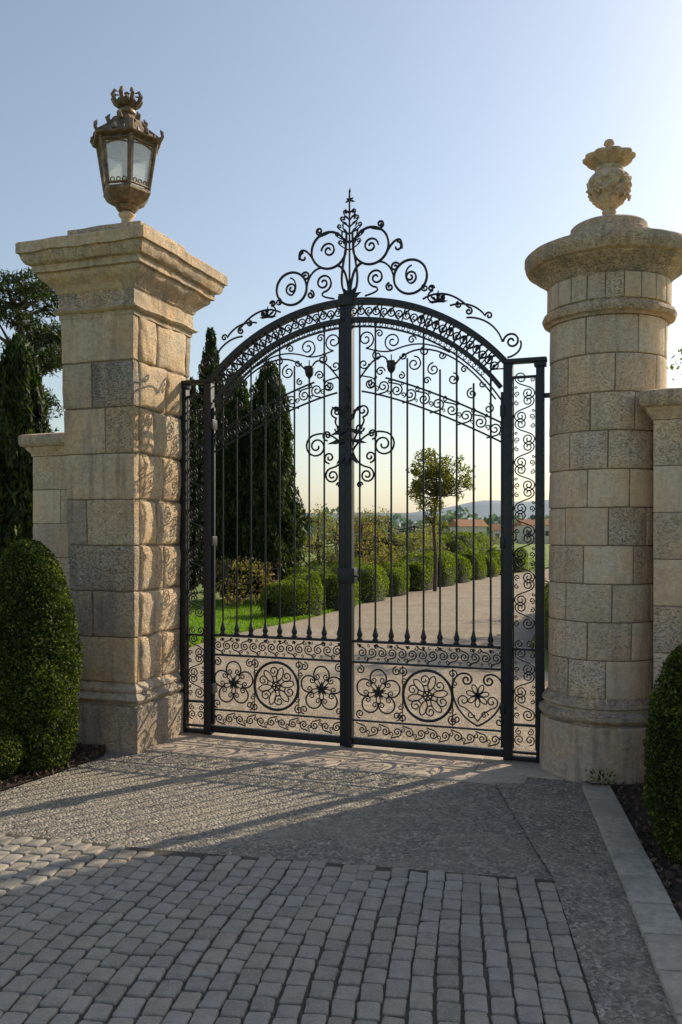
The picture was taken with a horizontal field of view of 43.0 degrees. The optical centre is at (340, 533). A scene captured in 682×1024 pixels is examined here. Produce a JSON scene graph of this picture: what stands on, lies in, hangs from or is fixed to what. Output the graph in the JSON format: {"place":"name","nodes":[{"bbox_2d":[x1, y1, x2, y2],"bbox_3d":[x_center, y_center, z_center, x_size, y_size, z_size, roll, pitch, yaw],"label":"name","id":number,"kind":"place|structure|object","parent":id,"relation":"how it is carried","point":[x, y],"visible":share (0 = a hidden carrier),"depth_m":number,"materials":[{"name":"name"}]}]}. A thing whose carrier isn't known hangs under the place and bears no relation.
{"place":"outdoors","nodes":[
{"label":"outdoors","id":0,"kind":"place"},
{"bbox_2d":[189,599,366,646],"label":"lawn grass","id":1,"kind":"structure","parent":0,"point":[242,627],"depth_m":20.30,"materials":[{"name":"green plant"}]},
{"bbox_2d":[0,751,582,879],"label":"driveway","id":2,"kind":"structure","parent":0,"point":[183,802],"depth_m":6.19,"materials":[{"name":"grey stone"}]},
{"bbox_2d":[0,742,106,789],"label":"mulch bed","id":3,"kind":"object","parent":2,"relation":"on","point":[80,753],"visible":0.2,"depth_m":7.43,"materials":[{"name":"soil"}]},
{"bbox_2d":[0,721,25,781],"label":"boxwood bush","id":4,"kind":"object","parent":3,"relation":"on","point":[11,754],"visible":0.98,"depth_m":6.91,"materials":[{"name":"green plant"}]},
{"bbox_2d":[0,538,84,775],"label":"boxwood bush","id":5,"kind":"object","parent":3,"relation":"on","point":[40,669],"visible":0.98,"depth_m":7.17,"materials":[{"name":"green plant"}]},
{"bbox_2d":[495,783,676,1023],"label":"granite border","id":6,"kind":"object","parent":2,"relation":"on","point":[558,823],"visible":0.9,"depth_m":4.68,"materials":[{"name":"stone"}]},
{"bbox_2d":[0,833,600,1023],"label":"cobblestone paving","id":7,"kind":"structure","parent":0,"point":[95,933],"depth_m":4.19,"materials":[{"name":"stone"}]},
{"bbox_2d":[0,0,681,512],"label":"sky","id":8,"kind":"structure","parent":0,"point":[467,128],"materials":[{"name":"blue"}]},
{"bbox_2d":[189,569,549,756],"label":"gravel path","id":9,"kind":"structure","parent":0,"point":[523,634],"depth_m":12.96,"materials":[{"name":"beige gravel"}]},
{"bbox_2d":[34,455,67,557],"bbox_3d":[-2.813,0.600,9.107,0.680,2.800,0.400,0,0,20],"label":"joint","id":10,"kind":"object","parent":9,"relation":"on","point":[52,523],"visible":0.11,"depth_m":8.95,"materials":[{"name":"beige concrete"}]},
{"bbox_2d":[18,432,65,456],"bbox_3d":[-2.814,-0.925,9.108,0.906,0.256,0.623,0,0,20],"label":"coping","id":11,"kind":"object","parent":10,"relation":"on","point":[44,444],"visible":0.41,"depth_m":8.90,"materials":[{"name":"stone"}]},
{"bbox_2d":[33,456,70,595],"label":"blocks","id":12,"kind":"structure","parent":10,"relation":"attached to","point":[49,506],"depth_m":8.95,"materials":[{"name":"stone"}]},
{"bbox_2d":[72,670,191,753],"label":"plinth","id":13,"kind":"structure","parent":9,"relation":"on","point":[139,717],"depth_m":8.01,"materials":[{"name":"stone"}]},
{"bbox_2d":[60,314,189,683],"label":"front blocks","id":14,"kind":"structure","parent":13,"relation":"on","point":[100,475],"depth_m":7.99,"materials":[{"name":"stone"}]},
{"bbox_2d":[15,221,227,337],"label":"cornice","id":15,"kind":"structure","parent":14,"relation":"on","point":[143,270],"depth_m":7.92,"materials":[{"name":"stone"}]},
{"bbox_2d":[90,86,163,222],"bbox_3d":[-2.075,-3.607,8.400,0.760,1.354,0.664,0,0,9],"label":"street lantern","id":16,"kind":"object","parent":15,"relation":"on","point":[126,136],"visible":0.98,"depth_m":8.29,"materials":[{"name":"metal"}]},
{"bbox_2d":[64,324,187,683],"bbox_3d":[-2.075,-0.225,8.460,0.768,3.850,1.028,0,0,20],"label":"joint","id":17,"kind":"object","parent":13,"relation":"on","point":[155,501],"visible":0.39,"depth_m":8.08,"materials":[{"name":"beige concrete"}]},
{"bbox_2d":[138,317,185,680],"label":"rusticated blocks","id":18,"kind":"structure","parent":13,"relation":"on","point":[160,388],"depth_m":8.26,"materials":[{"name":"stone"}]},
{"bbox_2d":[405,448,475,590],"bbox_3d":[3.466,-0.476,30.067,2.570,4.956,2.017,0,0,0],"label":"deciduous tree","id":19,"kind":"object","parent":9,"relation":"on","point":[448,485],"visible":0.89,"depth_m":29.86,"materials":[{"name":"green plant"}]},
{"bbox_2d":[514,547,528,571],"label":"boxwood hedge","id":20,"kind":"object","parent":9,"relation":"on","point":[520,562],"visible":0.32,"depth_m":44.87,"materials":[{"name":"green plant"}]},
{"bbox_2d":[189,540,549,672],"bbox_3d":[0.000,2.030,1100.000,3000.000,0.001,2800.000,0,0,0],"label":"ground","id":21,"kind":"structure","parent":0,"point":[199,588],"depth_m":27.42,"materials":[{"name":"green plant"}]},
{"bbox_2d":[0,332,52,556],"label":"cypress tree","id":22,"kind":"object","parent":21,"relation":"on","point":[23,408],"visible":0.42,"depth_m":14.27,"materials":[{"name":"green plant"}]},
{"bbox_2d":[0,266,63,419],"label":"pine tree","id":23,"kind":"object","parent":21,"relation":"on","point":[46,339],"visible":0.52,"depth_m":25.59,"materials":[{"name":"green plant"}]},
{"bbox_2d":[189,376,199,589],"bbox_3d":[-5.344,-1.777,31.002,1.290,7.718,1.319,0,0,-43],"label":"cypress tree","id":24,"kind":"object","parent":21,"relation":"on","point":[191,423],"visible":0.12,"depth_m":30.72,"materials":[{"name":"green plant"}]},
{"bbox_2d":[189,327,223,585],"bbox_3d":[-4.483,-2.545,30.023,1.708,9.288,1.704,0,0,0],"label":"cypress tree","id":25,"kind":"object","parent":21,"relation":"on","point":[211,349],"visible":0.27,"depth_m":29.78,"materials":[{"name":"green plant"}]},
{"bbox_2d":[194,371,253,598],"bbox_3d":[-3.201,-1.421,26.128,2.406,7.043,2.486,0,0,0],"label":"cypress tree","id":26,"kind":"object","parent":21,"relation":"on","point":[241,393],"visible":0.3,"depth_m":25.52,"materials":[{"name":"green plant"}]},
{"bbox_2d":[215,554,261,608],"bbox_3d":[-2.866,1.311,23.620,1.391,1.505,2.153,0,0,-25],"label":"shrub","id":27,"kind":"object","parent":21,"relation":"on","point":[229,594],"visible":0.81,"depth_m":23.43,"materials":[{"name":"green plant"}]},
{"bbox_2d":[230,360,311,599],"bbox_3d":[-2.043,-1.546,25.589,2.315,7.284,2.320,0,0,-33],"label":"cypress tree","id":28,"kind":"object","parent":21,"relation":"on","point":[272,501],"visible":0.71,"depth_m":25.07,"materials":[{"name":"green plant"}]},
{"bbox_2d":[248,561,305,594],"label":"shrub","id":29,"kind":"object","parent":21,"relation":"on","point":[268,579],"visible":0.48,"depth_m":24.02,"materials":[{"name":"green plant"}]},
{"bbox_2d":[259,572,325,617],"bbox_3d":[-1.187,1.508,21.260,1.187,1.104,1.890,0,0,36],"label":"boxwood hedge","id":30,"kind":"object","parent":21,"relation":"on","point":[287,596],"visible":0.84,"depth_m":20.79,"materials":[{"name":"green plant"}]},
{"bbox_2d":[281,557,364,578],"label":"boxwood hedge","id":31,"kind":"object","parent":21,"relation":"on","point":[329,568],"visible":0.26,"depth_m":26.35,"materials":[{"name":"green plant"}]},
{"bbox_2d":[300,504,357,566],"bbox_3d":[-0.707,0.516,29.003,2.573,3.081,2.691,0,0,0],"label":"shrub","id":32,"kind":"object","parent":21,"relation":"on","point":[318,544],"visible":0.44,"depth_m":28.45,"materials":[{"name":"green plant"}]},
{"bbox_2d":[299,506,372,560],"bbox_3d":[-0.254,0.427,35.986,3.631,3.261,3.651,0,0,-40],"label":"shrub","id":33,"kind":"object","parent":21,"relation":"on","point":[336,527],"visible":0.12,"depth_m":35.84,"materials":[{"name":"green plant"}]},
{"bbox_2d":[319,572,358,609],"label":"boxwood hedge","id":34,"kind":"object","parent":21,"relation":"on","point":[332,592],"visible":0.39,"depth_m":22.65,"materials":[{"name":"green plant"}]},
{"bbox_2d":[146,732,563,784],"bbox_3d":[-0.010,2.022,7.823,3.956,0.072,0.906,0,0,20],"label":"stone threshold","id":35,"kind":"object","parent":21,"relation":"on","point":[492,770],"visible":0.76,"depth_m":7.69,"materials":[{"name":"beige stone"}]},
{"bbox_2d":[180,189,549,762],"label":"wrought iron gate","id":36,"kind":"structure","parent":35,"relation":"on","point":[347,301],"depth_m":8.04,"materials":[{"name":"black metal"}]},
{"bbox_2d":[331,512,400,566],"bbox_3d":[0.835,0.627,31.048,2.219,2.859,2.974,0,0,-16],"label":"shrub","id":37,"kind":"object","parent":21,"relation":"on","point":[363,545],"visible":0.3,"depth_m":30.96,"materials":[{"name":"green plant"}]},
{"bbox_2d":[354,563,389,601],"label":"boxwood hedge","id":38,"kind":"object","parent":21,"relation":"on","point":[367,583],"visible":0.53,"depth_m":25.48,"materials":[{"name":"green plant"}]},
{"bbox_2d":[354,505,430,566],"bbox_3d":[1.812,0.467,33.859,3.524,3.180,2.770,0,0,38],"label":"shrub","id":39,"kind":"object","parent":21,"relation":"on","point":[386,541],"visible":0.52,"depth_m":33.53,"materials":[{"name":"green plant"}]},
{"bbox_2d":[381,561,410,595],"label":"boxwood hedge","id":40,"kind":"object","parent":21,"relation":"on","point":[398,580],"visible":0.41,"depth_m":27.95,"materials":[{"name":"green plant"}]},
{"bbox_2d":[392,552,433,591],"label":"boxwood hedge","id":41,"kind":"object","parent":21,"relation":"on","point":[415,566],"visible":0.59,"depth_m":30.55,"materials":[{"name":"green plant"}]},
{"bbox_2d":[384,523,448,557],"bbox_3d":[3.322,0.667,38.800,3.267,2.780,3.066,0,0,0],"label":"shrub","id":42,"kind":"object","parent":21,"relation":"on","point":[428,548],"visible":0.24,"depth_m":38.94,"materials":[{"name":"green plant"}]},
{"bbox_2d":[354,531,493,563],"bbox_3d":[4.433,0.977,43.602,2.165,2.216,22.874,0,0,22],"label":"boxwood hedge","id":43,"kind":"object","parent":21,"relation":"on","point":[446,535],"visible":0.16,"depth_m":37.64,"materials":[{"name":"green plant"}]},
{"bbox_2d":[302,506,548,541],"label":"distant treeline","id":44,"kind":"object","parent":21,"relation":"on","point":[449,517],"visible":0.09,"depth_m":219.91,"materials":[{"name":"green plant"}]},
{"bbox_2d":[411,524,449,538],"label":"shrub","id":45,"kind":"object","parent":21,"relation":"on","point":[436,529],"visible":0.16,"depth_m":57.04,"materials":[{"name":"green plant"}]},
{"bbox_2d":[418,550,455,585],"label":"boxwood hedge","id":46,"kind":"object","parent":21,"relation":"on","point":[448,570],"visible":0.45,"depth_m":33.03,"materials":[{"name":"green plant"}]},
{"bbox_2d":[451,553,471,582],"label":"boxwood hedge","id":47,"kind":"object","parent":21,"relation":"on","point":[464,568],"visible":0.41,"depth_m":35.32,"materials":[{"name":"green plant"}]},
{"bbox_2d":[441,529,486,553],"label":"boxwood hedge","id":48,"kind":"object","parent":21,"relation":"on","point":[465,541],"visible":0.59,"depth_m":41.72,"materials":[{"name":"green plant"}]},
{"bbox_2d":[449,519,487,536],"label":"farmhouse","id":49,"kind":"object","parent":21,"relation":"on","point":[467,525],"visible":0.38,"depth_m":148.61,"materials":[{"name":"paint"}]},
{"bbox_2d":[454,550,486,579],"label":"boxwood hedge","id":50,"kind":"object","parent":21,"relation":"on","point":[480,567],"visible":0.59,"depth_m":37.63,"materials":[{"name":"green plant"}]},
{"bbox_2d":[463,531,500,546],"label":"shrub","id":51,"kind":"object","parent":21,"relation":"on","point":[495,542],"visible":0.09,"depth_m":61.16,"materials":[{"name":"green plant"}]},
{"bbox_2d":[478,551,500,576],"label":"boxwood hedge","id":52,"kind":"object","parent":21,"relation":"on","point":[496,569],"visible":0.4,"depth_m":40.15,"materials":[{"name":"green plant"}]},
{"bbox_2d":[485,547,500,573],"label":"boxwood hedge","id":53,"kind":"object","parent":21,"relation":"on","point":[498,551],"visible":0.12,"depth_m":43.21,"materials":[{"name":"green plant"}]},
{"bbox_2d":[492,524,515,543],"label":"farmhouse","id":54,"kind":"object","parent":21,"relation":"on","point":[496,528],"visible":0.34,"depth_m":163.34,"materials":[{"name":"paint"}]},
{"bbox_2d":[516,519,548,543],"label":"farmhouse","id":55,"kind":"object","parent":21,"relation":"on","point":[520,528],"visible":0.46,"depth_m":168.18,"materials":[{"name":"paint"}]},
{"bbox_2d":[527,531,548,535],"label":"windows","id":56,"kind":"structure","parent":55,"relation":"in","point":[546,532],"depth_m":168.13,"materials":[{"name":"grey glass"}]},
{"bbox_2d":[521,557,548,584],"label":"shrub","id":57,"kind":"object","parent":21,"relation":"on","point":[530,568],"visible":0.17,"depth_m":20.91,"materials":[{"name":"green plant"}]},
{"bbox_2d":[545,582,549,649],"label":"boxwood hedge","id":58,"kind":"object","parent":21,"relation":"on","point":[547,616],"visible":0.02,"depth_m":15.06,"materials":[{"name":"green plant"}]},
{"bbox_2d":[581,779,681,921],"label":"mulch bed","id":59,"kind":"object","parent":21,"relation":"on","point":[630,798],"visible":0.3,"depth_m":5.65,"materials":[{"name":"soil"}]},
{"bbox_2d":[539,687,652,784],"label":"plinth","id":60,"kind":"structure","parent":59,"relation":"on","point":[579,736],"depth_m":6.90,"materials":[{"name":"stone"}]},
{"bbox_2d":[548,314,667,698],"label":"blocks","id":61,"kind":"structure","parent":60,"relation":"on","point":[629,374],"depth_m":6.94,"materials":[{"name":"stone"}]},
{"bbox_2d":[524,214,681,332],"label":"capital","id":62,"kind":"object","parent":61,"relation":"on","point":[609,243],"visible":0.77,"depth_m":6.87,"materials":[{"name":"stone"}]},
{"bbox_2d":[582,139,635,214],"bbox_3d":[2.270,-2.966,7.340,0.436,0.748,0.422,0,0,20],"label":"stone urn","id":63,"kind":"object","parent":62,"relation":"on","point":[609,185],"visible":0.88,"depth_m":7.23,"materials":[{"name":"stone"}]},
{"bbox_2d":[547,271,671,313],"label":"neck panels","id":64,"kind":"object","parent":62,"relation":"attached to","point":[630,284],"visible":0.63,"depth_m":6.90,"materials":[{"name":"stone"}]},
{"bbox_2d":[550,313,665,698],"bbox_3d":[2.256,-0.200,7.345,0.949,3.400,0.934,0,0,20],"label":"joint","id":65,"kind":"object","parent":60,"relation":"on","point":[608,430],"visible":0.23,"depth_m":6.94,"materials":[{"name":"beige concrete"}]},
{"bbox_2d":[585,769,618,786],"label":"plant","id":66,"kind":"object","parent":59,"relation":"on","point":[603,774],"visible":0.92,"depth_m":6.71,"materials":[{"name":"green plant"}]},
{"bbox_2d":[642,642,681,864],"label":"boxwood bush","id":67,"kind":"object","parent":59,"relation":"on","point":[662,762],"visible":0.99,"depth_m":5.21,"materials":[{"name":"green plant"}]},
{"bbox_2d":[653,419,681,779],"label":"blocks","id":68,"kind":"structure","parent":59,"relation":"on","point":[667,535],"depth_m":6.66,"materials":[{"name":"stone"}]},
{"bbox_2d":[654,419,681,653],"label":"joint","id":69,"kind":"object","parent":59,"relation":"on","point":[667,559],"visible":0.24,"depth_m":6.67,"materials":[{"name":"beige concrete"}]},
{"bbox_2d":[639,388,681,422],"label":"coping","id":70,"kind":"object","parent":69,"relation":"on","point":[661,403],"visible":0.88,"depth_m":6.61,"materials":[{"name":"stone"}]},
{"bbox_2d":[582,784,681,1023],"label":"kerb","id":71,"kind":"structure","parent":21,"relation":"on","point":[658,920],"depth_m":4.72,"materials":[{"name":"stone"}]},
{"bbox_2d":[667,348,681,379],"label":"deciduous tree","id":72,"kind":"object","parent":21,"relation":"on","point":[672,367],"visible":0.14,"depth_m":20.77,"materials":[{"name":"green plant"}]},
{"bbox_2d":[306,512,515,536],"bbox_3d":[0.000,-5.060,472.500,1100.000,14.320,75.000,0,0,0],"label":"hills","id":73,"kind":"structure","parent":0,"point":[414,517],"depth_m":473.79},
{"bbox_2d":[412,500,550,518],"bbox_3d":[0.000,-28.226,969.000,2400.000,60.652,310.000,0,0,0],"label":"hills","id":74,"kind":"structure","parent":0,"point":[482,509],"depth_m":960.15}
]}

